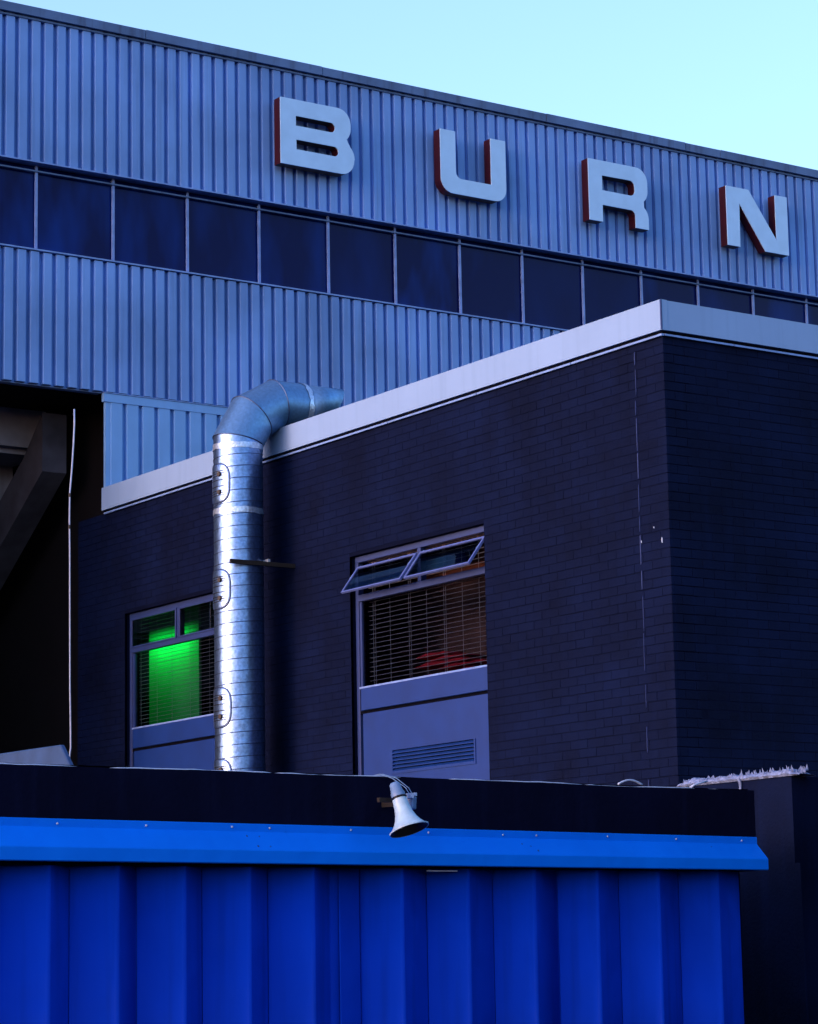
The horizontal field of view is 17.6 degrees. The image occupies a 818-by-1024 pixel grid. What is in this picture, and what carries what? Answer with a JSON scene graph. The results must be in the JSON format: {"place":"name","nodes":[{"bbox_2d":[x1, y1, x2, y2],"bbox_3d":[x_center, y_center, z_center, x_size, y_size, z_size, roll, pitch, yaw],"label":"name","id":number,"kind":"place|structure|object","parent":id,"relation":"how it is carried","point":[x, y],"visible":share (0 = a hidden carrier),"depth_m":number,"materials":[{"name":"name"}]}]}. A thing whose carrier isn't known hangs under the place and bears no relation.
{"place":"outdoors","nodes":[
{"label":"outdoors","id":0,"kind":"place"},
{"bbox_2d":[5,0,817,169],"label":"sky","id":1,"kind":"structure","parent":0,"point":[735,76],"materials":[{"name":"blue"}]},
{"bbox_2d":[676,765,817,1023],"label":"boundary wall","id":2,"kind":"structure","parent":0,"point":[779,910],"depth_m":16.18,"materials":[{"name":"blue paint"}]},
{"label":"ground","id":3,"kind":"structure","parent":0,"visible":0},
{"bbox_2d":[0,763,768,1023],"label":"blue shed","id":4,"kind":"structure","parent":3,"relation":"on","point":[148,896],"depth_m":13.44,"materials":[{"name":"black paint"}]},
{"bbox_2d":[0,745,72,764],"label":"metal cover","id":5,"kind":"object","parent":4,"relation":"on","point":[56,755],"visible":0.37,"depth_m":14.16,"materials":[{"name":"grey metal"}]},
{"bbox_2d":[0,763,728,789],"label":"parapet cable","id":6,"kind":"object","parent":4,"relation":"on","point":[315,774],"visible":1,"depth_m":13.27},
{"bbox_2d":[377,774,428,837],"bbox_3d":[-0.086,1.485,13.411,0.208,0.341,0.499,6,-12,-34],"label":"horn loudspeaker","id":7,"kind":"object","parent":4,"relation":"attached to","point":[408,821],"visible":1,"depth_m":13.31,"materials":[{"name":"grey paint"}]},
{"bbox_2d":[618,779,642,785],"bbox_3d":[1.219,1.490,14.588,0.174,0.034,0.012,6,-12,-34],"label":"cable loop","id":8,"kind":"object","parent":4,"relation":"on","point":[623,781],"visible":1,"depth_m":14.58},
{"bbox_2d":[690,781,707,786],"bbox_3d":[1.625,1.529,14.840,0.134,0.049,0.017,6,-12,-34],"label":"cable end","id":9,"kind":"object","parent":4,"relation":"on","point":[695,784],"visible":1,"depth_m":14.83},
{"bbox_2d":[0,0,817,764],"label":"stadium stand","id":10,"kind":"object","parent":3,"relation":"on","point":[184,258],"visible":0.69,"depth_m":30.66,"materials":[{"name":"blue metal"}]},
{"bbox_2d":[0,161,34,247],"label":"window pane","id":11,"kind":"structure","parent":10,"relation":"in","point":[16,186],"depth_m":29.00,"materials":[{"name":"blue glass"}]},
{"bbox_2d":[68,409,74,755],"bbox_3d":[-3.533,1.350,27.616,0.092,4.960,0.027,6,-12,-34],"label":"hanging cable","id":12,"kind":"object","parent":10,"relation":"hanging from","point":[69,496],"visible":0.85,"depth_m":27.70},
{"bbox_2d":[37,167,110,259],"bbox_3d":[-3.723,-3.300,29.395,0.950,0.960,0.006,6,-12,-34],"label":"window pane","id":13,"kind":"structure","parent":10,"relation":"in","point":[74,216],"depth_m":29.39,"materials":[{"name":"blue glass"}]},
{"bbox_2d":[115,180,185,270],"bbox_3d":[-2.936,-3.222,29.928,0.950,0.960,0.006,6,-12,-34],"label":"window pane","id":14,"kind":"structure","parent":10,"relation":"in","point":[150,228],"depth_m":29.93,"materials":[{"name":"blue glass"}]},
{"bbox_2d":[189,193,257,281],"label":"window pane","id":15,"kind":"structure","parent":10,"relation":"in","point":[222,238],"depth_m":30.46,"materials":[{"name":"blue glass"}]},
{"bbox_2d":[260,205,326,292],"bbox_3d":[-1.361,-3.065,30.996,0.950,0.960,0.006,6,-12,-34],"label":"window pane","id":16,"kind":"structure","parent":10,"relation":"in","point":[293,249],"depth_m":30.99,"materials":[{"name":"blue glass"}]},
{"bbox_2d":[274,96,354,176],"bbox_3d":[-1.109,-4.394,31.109,1.025,0.802,0.140,6,-12,-34],"label":"sign letter","id":17,"kind":"object","parent":10,"relation":"attached to","point":[289,135],"visible":1,"depth_m":31.02,"materials":[{"name":"white metal"}]},
{"bbox_2d":[329,217,393,302],"bbox_3d":[-0.574,-2.987,31.529,0.950,0.960,0.006,6,-12,-34],"label":"window pane","id":18,"kind":"structure","parent":10,"relation":"in","point":[361,260],"depth_m":31.53,"materials":[{"name":"blue glass"}]},
{"bbox_2d":[396,229,458,312],"bbox_3d":[0.214,-2.908,32.063,0.950,0.960,0.006,6,-12,-34],"label":"window pane","id":19,"kind":"structure","parent":10,"relation":"in","point":[427,270],"depth_m":32.06,"materials":[{"name":"blue glass"}]},
{"bbox_2d":[433,128,505,203],"bbox_3d":[0.749,-4.215,32.369,0.981,0.790,0.140,6,-12,-34],"label":"sign letter","id":20,"kind":"object","parent":10,"relation":"attached to","point":[491,189],"visible":1,"depth_m":32.23,"materials":[{"name":"white metal"}]},
{"bbox_2d":[461,240,521,322],"bbox_3d":[1.001,-2.830,32.597,0.950,0.960,0.006,6,-11,-34],"label":"window pane","id":21,"kind":"structure","parent":10,"relation":"in","point":[491,280],"depth_m":32.60,"materials":[{"name":"blue glass"}]},
{"bbox_2d":[523,250,582,329],"bbox_3d":[1.789,-2.751,33.130,0.950,0.960,0.006,6,-12,-34],"label":"window pane","id":22,"kind":"structure","parent":10,"relation":"in","point":[552,289],"depth_m":33.13,"materials":[{"name":"blue glass"}]},
{"bbox_2d":[584,261,639,323],"bbox_3d":[2.576,-2.673,33.664,0.950,0.960,0.006,6,-12,-34],"label":"window pane","id":23,"kind":"structure","parent":10,"relation":"in","point":[607,293],"depth_m":33.66,"materials":[{"name":"blue glass"}]},
{"bbox_2d":[581,158,648,232],"bbox_3d":[2.622,-4.022,33.637,0.960,0.802,0.140,6,-12,-34],"label":"sign letter","id":24,"kind":"object","parent":10,"relation":"attached to","point":[596,199],"visible":1,"depth_m":33.57,"materials":[{"name":"white metal"}]},
{"bbox_2d":[642,271,696,304],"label":"window pane","id":25,"kind":"structure","parent":10,"relation":"in","point":[654,289],"depth_m":34.24,"materials":[{"name":"blue glass"}]},
{"bbox_2d":[699,281,751,313],"label":"window pane","id":26,"kind":"structure","parent":10,"relation":"in","point":[709,297],"depth_m":34.79,"materials":[{"name":"blue glass"}]},
{"bbox_2d":[719,185,788,257],"bbox_3d":[4.558,-3.829,34.949,1.068,0.802,0.140,6,-12,-34],"label":"sign letter","id":27,"kind":"object","parent":10,"relation":"attached to","point":[737,205],"visible":1,"depth_m":34.88,"materials":[{"name":"white metal"}]},
{"bbox_2d":[754,290,805,322],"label":"window pane","id":28,"kind":"structure","parent":10,"relation":"in","point":[766,307],"depth_m":35.32,"materials":[{"name":"blue glass"}]},
{"bbox_2d":[807,299,817,324],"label":"window pane","id":29,"kind":"structure","parent":10,"relation":"in","point":[812,310],"depth_m":35.66,"materials":[{"name":"blue glass"}]},
{"bbox_2d":[78,299,817,786],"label":"brick building","id":30,"kind":"structure","parent":3,"relation":"on","point":[630,495],"depth_m":22.48,"materials":[{"name":"black brick"}]},
{"bbox_2d":[130,593,214,769],"bbox_3d":[-2.346,2.535,27.229,0.082,3.250,2.130,6,-12,-34],"label":"window","id":31,"kind":"structure","parent":30,"relation":"in","point":[187,743],"depth_m":27.45,"materials":[{"name":"grey metal"}]},
{"bbox_2d":[139,637,214,722],"bbox_3d":[-2.301,1.563,27.436,0.033,1.225,2.020,6,-12,-34],"label":"venetian blind","id":32,"kind":"object","parent":31,"relation":"attached to","point":[209,655],"visible":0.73,"depth_m":27.54,"materials":[{"name":"green plastic"}]},
{"bbox_2d":[212,379,344,771],"bbox_3d":[-1.222,2.141,25.481,1.442,6.984,0.535,6,-12,-34],"label":"exhaust duct","id":33,"kind":"object","parent":30,"relation":"attached to","point":[253,420],"visible":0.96,"depth_m":25.34,"materials":[{"name":"metal"}]},
{"bbox_2d":[341,525,489,779],"bbox_3d":[0.067,1.858,23.608,0.261,3.250,2.134,6,-12,-34],"label":"window","id":34,"kind":"structure","parent":30,"relation":"in","point":[450,706],"depth_m":23.72,"materials":[{"name":"grey metal"}]},
{"bbox_2d":[368,533,486,684],"bbox_3d":[0.204,0.888,23.839,0.033,1.225,2.010,6,-12,-34],"label":"venetian blind","id":35,"kind":"object","parent":30,"relation":"attached to","point":[410,607],"visible":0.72,"depth_m":23.87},
{"bbox_2d":[415,651,486,674],"bbox_3d":[0.484,1.416,23.805,0.385,0.375,1.100,6,-12,-34],"label":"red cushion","id":36,"kind":"object","parent":30,"relation":"in","point":[451,659],"visible":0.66,"depth_m":23.88,"materials":[{"name":"fabric"}]}
]}

